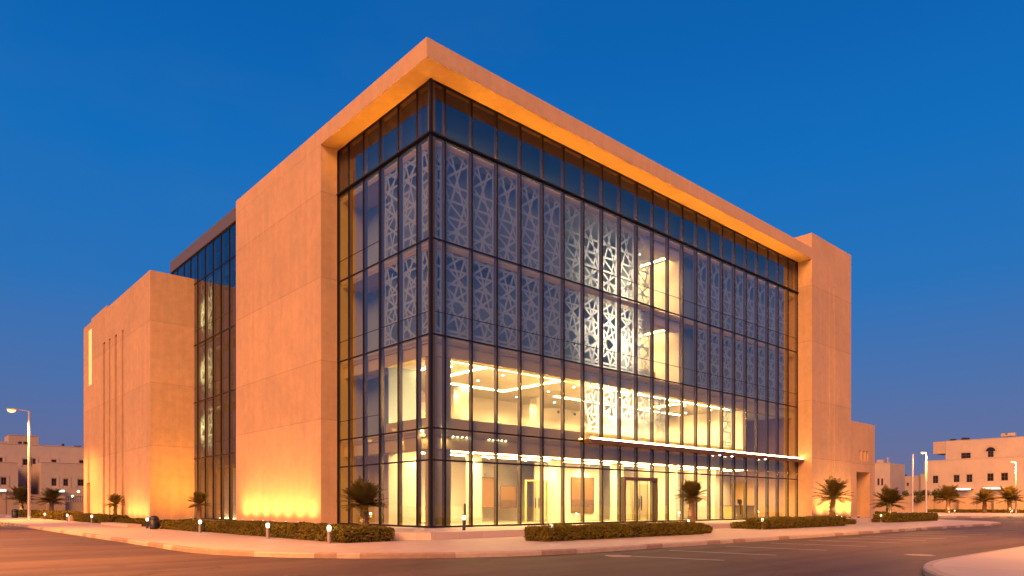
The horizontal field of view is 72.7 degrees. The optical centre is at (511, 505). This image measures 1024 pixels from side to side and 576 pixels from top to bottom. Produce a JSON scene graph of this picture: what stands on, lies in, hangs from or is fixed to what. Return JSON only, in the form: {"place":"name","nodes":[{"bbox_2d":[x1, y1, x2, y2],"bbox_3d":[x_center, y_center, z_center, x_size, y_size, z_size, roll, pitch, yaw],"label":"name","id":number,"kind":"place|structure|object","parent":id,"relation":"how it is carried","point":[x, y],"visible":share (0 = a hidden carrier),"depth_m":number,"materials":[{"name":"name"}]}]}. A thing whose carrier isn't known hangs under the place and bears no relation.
{"place":"outdoors","nodes":[
{"label":"outdoors","id":0,"kind":"place"},
{"bbox_2d":[4,486,39,509],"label":"palm tree","id":1,"kind":"object","parent":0,"point":[20,494],"visible":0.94,"depth_m":103.46,"materials":[{"name":"green plant"}]},
{"bbox_2d":[0,494,64,513],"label":"compound wall","id":2,"kind":"structure","parent":0,"point":[7,506],"depth_m":115.13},
{"bbox_2d":[37,487,69,510],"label":"palm tree","id":3,"kind":"object","parent":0,"point":[50,495],"visible":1,"depth_m":103.59,"materials":[{"name":"green plant"}]},
{"bbox_2d":[65,496,83,513],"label":"compound wall","id":4,"kind":"structure","parent":0,"point":[76,506],"depth_m":119.35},
{"bbox_2d":[0,517,996,552],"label":"pavement","id":5,"kind":"structure","parent":0,"point":[212,540],"depth_m":26.84,"materials":[{"name":"beige concrete"}]},
{"bbox_2d":[11,509,18,517],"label":"litter bin","id":6,"kind":"object","parent":5,"relation":"on","point":[14,513],"visible":1,"depth_m":76.36,"materials":[{"name":"black plastic"}]},
{"bbox_2d":[7,408,30,519],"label":"street lamp","id":7,"kind":"object","parent":5,"relation":"on","point":[11,410],"visible":0.97,"depth_m":65.14,"materials":[{"name":"metal"}]},
{"bbox_2d":[11,509,82,519],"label":"hedge","id":8,"kind":"object","parent":5,"relation":"on","point":[55,514],"visible":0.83,"depth_m":68.91,"materials":[{"name":"green plant"}]},
{"bbox_2d":[70,513,129,522],"bbox_3d":[-33.398,1.011,56.133,1.680,0.849,14.265,0,0,-42],"label":"hedge","id":9,"kind":"object","parent":5,"relation":"on","point":[86,517],"visible":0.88,"depth_m":53.89,"materials":[{"name":"green plant"}]},
{"bbox_2d":[101,493,125,513],"bbox_3d":[-33.017,0.126,58.013,1.786,2.347,1.711,0,0,0],"label":"palm tree","id":10,"kind":"object","parent":5,"relation":"on","point":[115,499],"visible":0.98,"depth_m":57.83,"materials":[{"name":"green plant"}]},
{"bbox_2d":[101,522,140,526],"bbox_3d":[-26.404,1.268,46.893,0.800,0.157,7.252,0,0,-42],"label":"planter edge","id":11,"kind":"object","parent":5,"relation":"on","point":[121,524],"visible":1,"depth_m":46.01,"materials":[{"name":"concrete"}]},
{"bbox_2d":[114,518,148,525],"bbox_3d":[-25.786,1.109,48.009,1.457,0.617,7.780,0,0,-42],"label":"hedge","id":12,"kind":"object","parent":5,"relation":"on","point":[142,521],"visible":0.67,"depth_m":47.25,"materials":[{"name":"green plant"}]},
{"bbox_2d":[146,517,148,527],"bbox_3d":[-21.494,1.008,41.008,0.180,0.685,0.180,0,0,-42],"label":"bollard light","id":13,"kind":"object","parent":5,"relation":"on","point":[147,522],"visible":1,"depth_m":40.95,"materials":[{"name":"metal"}]},
{"bbox_2d":[149,516,158,528],"bbox_3d":[-20.456,0.963,39.784,0.530,0.775,0.530,0,0,-42],"label":"litter bin","id":14,"kind":"object","parent":5,"relation":"on","point":[153,522],"visible":0.94,"depth_m":39.60,"materials":[{"name":"black plastic"}]},
{"bbox_2d":[159,519,217,531],"bbox_3d":[-17.678,1.045,38.406,1.821,0.707,6.853,0,0,-42],"label":"hedge","id":15,"kind":"object","parent":5,"relation":"on","point":[184,524],"visible":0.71,"depth_m":37.53,"materials":[{"name":"green plant"}]},
{"bbox_2d":[187,491,211,518],"bbox_3d":[-20.880,0.149,46.450,1.677,2.301,1.751,0,0,13],"label":"palm tree","id":16,"kind":"object","parent":5,"relation":"on","point":[199,498],"visible":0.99,"depth_m":46.37,"materials":[{"name":"green plant"}]},
{"bbox_2d":[198,519,201,532],"bbox_3d":[-15.515,1.008,34.611,0.180,0.685,0.180,0,0,-42],"label":"bollard light","id":17,"kind":"object","parent":5,"relation":"on","point":[199,526],"visible":1,"depth_m":34.56,"materials":[{"name":"metal"}]},
{"bbox_2d":[265,522,269,538],"bbox_3d":[-10.005,1.008,28.509,0.180,0.685,0.180,0,0,-42],"label":"bollard light","id":18,"kind":"object","parent":5,"relation":"on","point":[267,530],"visible":1,"depth_m":28.45,"materials":[{"name":"metal"}]},
{"bbox_2d":[205,520,394,542],"bbox_3d":[-9.974,1.036,30.772,2.453,0.747,14.352,0,0,-42],"label":"hedge","id":19,"kind":"object","parent":5,"relation":"on","point":[340,533],"visible":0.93,"depth_m":27.25,"materials":[{"name":"green plant"}]},
{"bbox_2d":[327,524,330,542],"bbox_3d":[-6.545,1.008,24.900,0.180,0.685,0.180,0,0,-42],"label":"bollard light","id":20,"kind":"object","parent":5,"relation":"on","point":[328,533],"visible":0.98,"depth_m":24.84,"materials":[{"name":"metal"}]},
{"bbox_2d":[84,37,874,527],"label":"office building","id":21,"kind":"structure","parent":5,"relation":"on","point":[428,283],"depth_m":42.84,"materials":[{"name":"beige stone"}]},
{"bbox_2d":[482,477,493,507],"bbox_3d":[-1.580,-0.858,45.560,1.084,1.996,0.067,0,0,-42],"label":"wall picture","id":22,"kind":"object","parent":21,"relation":"attached to","point":[487,492],"depth_m":45.54,"materials":[{"name":"brown metal"}]},
{"bbox_2d":[500,486,516,507],"bbox_3d":[-0.239,-0.576,46.771,1.474,1.510,0.067,0,0,-42],"label":"wall picture","id":23,"kind":"object","parent":21,"relation":"attached to","point":[508,496],"depth_m":46.76,"materials":[{"name":"brown metal"}]},
{"bbox_2d":[525,480,547,521],"bbox_3d":[1.585,-0.290,44.695,1.960,2.680,0.180,0,0,-42],"label":"interior door","id":24,"kind":"structure","parent":21,"relation":"in","point":[525,480],"depth_m":44.67,"materials":[{"name":"paint"}]},
{"bbox_2d":[571,477,593,512],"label":"wall panel","id":25,"kind":"structure","parent":21,"relation":"attached to","point":[575,495],"depth_m":49.70,"materials":[{"name":"brown metal"}]},
{"bbox_2d":[630,483,648,519],"bbox_3d":[9.379,-0.290,51.059,2.060,2.680,0.180,0,0,-42],"label":"interior door","id":26,"kind":"structure","parent":21,"relation":"in","point":[630,483],"depth_m":50.89,"materials":[{"name":"paint"}]},
{"bbox_2d":[723,499,753,518],"bbox_3d":[18.360,0.275,56.109,3.600,1.550,0.800,0,0,-42],"label":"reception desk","id":27,"kind":"object","parent":21,"relation":"on","point":[738,515],"visible":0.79,"depth_m":55.46,"materials":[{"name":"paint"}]},
{"bbox_2d":[0,520,1000,558],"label":"kerb","id":28,"kind":"structure","parent":5,"relation":"on","point":[395,555],"depth_m":22.29,"materials":[{"name":"beige concrete"}]},
{"bbox_2d":[159,517,872,539],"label":"plinth","id":29,"kind":"structure","parent":5,"relation":"on","point":[409,533],"depth_m":29.45,"materials":[{"name":"stone"}]},
{"bbox_2d":[337,476,389,525],"bbox_3d":[-6.248,0.007,29.566,2.363,2.587,2.128,0,0,-42],"label":"palm tree","id":30,"kind":"object","parent":29,"relation":"on","point":[363,494],"visible":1,"depth_m":29.27,"materials":[{"name":"green plant"}]},
{"bbox_2d":[462,514,465,529],"bbox_3d":[-2.048,0.708,29.700,0.180,0.685,0.180,0,0,-42],"label":"bollard light","id":31,"kind":"object","parent":29,"relation":"on","point":[463,522],"visible":0.98,"depth_m":29.64,"materials":[{"name":"metal"}]},
{"bbox_2d":[811,476,853,515],"bbox_3d":[24.352,-0.609,52.831,3.112,3.364,3.110,0,0,23],"label":"palm tree","id":32,"kind":"object","parent":29,"relation":"on","point":[834,487],"visible":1,"depth_m":52.70,"materials":[{"name":"green plant"}]},
{"bbox_2d":[523,521,704,541],"bbox_3d":[4.747,1.036,29.658,10.568,0.753,1.417,0,0,-42],"label":"hedge","id":33,"kind":"object","parent":5,"relation":"on","point":[561,532],"visible":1,"depth_m":28.17,"materials":[{"name":"green plant"}]},
{"bbox_2d":[675,478,711,521],"bbox_3d":[9.664,-0.189,37.504,2.041,2.578,1.910,0,0,-9],"label":"palm tree","id":34,"kind":"object","parent":5,"relation":"on","point":[691,490],"visible":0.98,"depth_m":37.33,"materials":[{"name":"green plant"}]},
{"bbox_2d":[702,524,712,533],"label":"hedge","id":35,"kind":"object","parent":5,"relation":"on","point":[708,528],"visible":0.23,"depth_m":33.69,"materials":[{"name":"green plant"}]},
{"bbox_2d":[730,521,745,528],"bbox_3d":[14.514,1.140,41.778,3.910,0.539,1.131,0,0,-42],"label":"hedge","id":36,"kind":"object","parent":5,"relation":"on","point":[738,525],"visible":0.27,"depth_m":40.61,"materials":[{"name":"green plant"}]},
{"bbox_2d":[745,515,847,529],"bbox_3d":[17.858,1.008,43.109,11.252,0.829,1.482,0,0,-42],"label":"hedge","id":37,"kind":"object","parent":5,"relation":"on","point":[779,522],"visible":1,"depth_m":41.60,"materials":[{"name":"green plant"}]},
{"bbox_2d":[845,518,856,523],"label":"hedge","id":38,"kind":"object","parent":5,"relation":"on","point":[852,521],"visible":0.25,"depth_m":50.33,"materials":[{"name":"green plant"}]},
{"bbox_2d":[875,511,896,513],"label":"hedge","id":39,"kind":"object","parent":5,"relation":"on","point":[877,512],"visible":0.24,"depth_m":68.31,"materials":[{"name":"green plant"}]},
{"bbox_2d":[870,484,909,512],"bbox_3d":[32.456,-0.295,60.081,3.084,3.190,3.176,0,0,14],"label":"palm tree","id":40,"kind":"object","parent":5,"relation":"on","point":[889,498],"visible":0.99,"depth_m":59.71,"materials":[{"name":"green plant"}]},
{"bbox_2d":[872,512,938,522],"bbox_3d":[33.589,0.992,59.157,11.547,0.901,1.597,0,0,-42],"label":"hedge","id":41,"kind":"object","parent":5,"relation":"on","point":[904,517],"visible":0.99,"depth_m":57.27,"materials":[{"name":"green plant"}]},
{"bbox_2d":[0,517,1023,575],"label":"road","id":42,"kind":"structure","parent":0,"point":[24,551],"depth_m":19.02,"materials":[{"name":"grey asphalt"}]},
{"bbox_2d":[606,555,633,556],"bbox_3d":[3.189,1.501,20.605,0.840,0.038,0.840,0,0,-42],"label":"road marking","id":43,"kind":"object","parent":42,"relation":"on","point":[619,556],"visible":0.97,"depth_m":20.43,"materials":[{"name":"white paint"}]},
{"bbox_2d":[634,529,1017,559],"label":"road markings","id":44,"kind":"object","parent":42,"relation":"on","point":[806,549],"visible":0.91,"depth_m":25.46,"materials":[{"name":"paint"}]},
{"bbox_2d":[904,554,935,555],"bbox_3d":[12.323,1.501,21.048,0.840,0.038,0.840,0,0,-42],"label":"road marking","id":45,"kind":"object","parent":42,"relation":"on","point":[919,555],"visible":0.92,"depth_m":20.87,"materials":[{"name":"white paint"}]},
{"bbox_2d":[0,0,1023,475],"label":"sky","id":46,"kind":"structure","parent":0,"point":[890,133],"materials":[{"name":"blue"}]},
{"bbox_2d":[912,454,912,511],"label":"lamp pole","id":47,"kind":"object","parent":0,"point":[912,482],"visible":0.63,"depth_m":110.90,"materials":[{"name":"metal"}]},
{"bbox_2d":[897,512,1023,515],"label":"pavement","id":48,"kind":"structure","parent":0,"point":[980,514],"depth_m":105.27,"materials":[{"name":"beige concrete"}]},
{"bbox_2d":[875,457,904,494],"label":"villa","id":49,"kind":"object","parent":48,"relation":"on","point":[890,475],"visible":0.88,"depth_m":173.37,"materials":[{"name":"beige paint"}]},
{"bbox_2d":[905,474,923,495],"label":"villa","id":50,"kind":"object","parent":48,"relation":"on","point":[918,483],"visible":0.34,"depth_m":190.13,"materials":[{"name":"beige paint"}]},
{"bbox_2d":[902,488,940,503],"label":"garden tree","id":51,"kind":"object","parent":48,"relation":"on","point":[917,494],"visible":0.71,"depth_m":141.56,"materials":[{"name":"green plant"}]},
{"bbox_2d":[921,452,926,511],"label":"street lamp","id":52,"kind":"object","parent":48,"relation":"on","point":[925,483],"visible":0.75,"depth_m":111.90,"materials":[{"name":"metal"}]},
{"bbox_2d":[932,484,966,512],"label":"palm tree","id":53,"kind":"object","parent":48,"relation":"on","point":[948,493],"visible":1,"depth_m":121.68,"materials":[{"name":"green plant"}]},
{"bbox_2d":[875,495,1023,511],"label":"compound wall","id":54,"kind":"structure","parent":48,"relation":"on","point":[931,504],"depth_m":139.99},
{"bbox_2d":[924,433,1023,496],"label":"villa","id":55,"kind":"object","parent":48,"relation":"on","point":[969,467],"visible":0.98,"depth_m":145.73,"materials":[{"name":"beige paint"}]},
{"bbox_2d":[933,476,937,482],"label":"window","id":56,"kind":"structure","parent":55,"relation":"in","point":[935,478],"depth_m":150.74,"materials":[{"name":"black glass"}]},
{"bbox_2d":[954,475,958,481],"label":"window","id":57,"kind":"structure","parent":55,"relation":"in","point":[956,477],"depth_m":147.79,"materials":[{"name":"black glass"}]},
{"bbox_2d":[961,453,970,458],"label":"window","id":58,"kind":"structure","parent":55,"relation":"in","point":[963,455],"depth_m":149.21,"materials":[{"name":"black glass"}]},
{"bbox_2d":[967,474,971,481],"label":"window","id":59,"kind":"structure","parent":55,"relation":"in","point":[969,476],"depth_m":146.03,"materials":[{"name":"black glass"}]},
{"bbox_2d":[987,473,993,480],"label":"window","id":60,"kind":"structure","parent":55,"relation":"in","point":[990,476],"depth_m":143.28,"materials":[{"name":"black glass"}]},
{"bbox_2d":[988,451,993,456],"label":"window","id":61,"kind":"structure","parent":55,"relation":"in","point":[990,453],"depth_m":145.75,"materials":[{"name":"black glass"}]},
{"bbox_2d":[1001,473,1007,480],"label":"window","id":62,"kind":"structure","parent":55,"relation":"in","point":[1004,476],"depth_m":141.47,"materials":[{"name":"black glass"}]},
{"bbox_2d":[927,509,1023,512],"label":"hedge","id":63,"kind":"object","parent":48,"relation":"on","point":[972,510],"visible":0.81,"depth_m":131.87,"materials":[{"name":"green plant"}]},
{"bbox_2d":[938,516,1023,517],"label":"kerb","id":64,"kind":"structure","parent":48,"relation":"on","point":[981,516],"depth_m":87.27,"materials":[{"name":"beige concrete"}]},
{"bbox_2d":[970,488,997,512],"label":"palm tree","id":65,"kind":"object","parent":48,"relation":"on","point":[985,495],"visible":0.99,"depth_m":123.64,"materials":[{"name":"green plant"}]},
{"bbox_2d":[994,485,1023,512],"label":"palm tree","id":66,"kind":"object","parent":48,"relation":"on","point":[1010,494],"visible":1,"depth_m":121.53,"materials":[{"name":"green plant"}]},
{"bbox_2d":[1011,461,1016,512],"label":"street lamp","id":67,"kind":"object","parent":48,"relation":"on","point":[1015,482],"visible":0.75,"depth_m":121.92,"materials":[{"name":"metal"}]},
{"bbox_2d":[933,547,1023,575],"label":"pavement","id":68,"kind":"structure","parent":0,"point":[1009,562],"depth_m":15.90,"materials":[{"name":"concrete"}]},
{"bbox_2d":[923,546,1023,575],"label":"kerb","id":69,"kind":"structure","parent":68,"relation":"on","point":[929,569],"depth_m":15.43,"materials":[{"name":"beige concrete"}]},
{"label":"ground","id":70,"kind":"structure","parent":0,"visible":0},
{"bbox_2d":[0,462,18,495],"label":"villa","id":71,"kind":"object","parent":70,"relation":"on","point":[8,475],"visible":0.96,"depth_m":120.36,"materials":[{"name":"beige paint"}]},
{"bbox_2d":[1,477,5,484],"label":"window","id":72,"kind":"structure","parent":71,"relation":"in","point":[3,479],"depth_m":120.01,"materials":[{"name":"black glass"}]},
{"bbox_2d":[0,434,83,494],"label":"villa","id":73,"kind":"object","parent":70,"relation":"on","point":[13,448],"visible":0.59,"depth_m":130.61,"materials":[{"name":"beige paint"}]},
{"bbox_2d":[23,459,27,464],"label":"window","id":74,"kind":"structure","parent":73,"relation":"in","point":[25,461],"depth_m":129.57,"materials":[{"name":"black glass"}]},
{"bbox_2d":[33,462,83,501],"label":"villa","id":75,"kind":"object","parent":70,"relation":"on","point":[67,479],"visible":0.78,"depth_m":126.14,"materials":[{"name":"beige paint"}]},
{"bbox_2d":[52,478,55,485],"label":"window","id":76,"kind":"structure","parent":75,"relation":"in","point":[53,479],"depth_m":124.94,"materials":[{"name":"black glass"}]},
{"bbox_2d":[63,479,67,485],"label":"window","id":77,"kind":"structure","parent":75,"relation":"in","point":[65,481],"depth_m":126.17,"materials":[{"name":"black glass"}]},
{"bbox_2d":[78,479,83,485],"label":"window","id":78,"kind":"structure","parent":75,"relation":"in","point":[80,482],"depth_m":127.72,"materials":[{"name":"black glass"}]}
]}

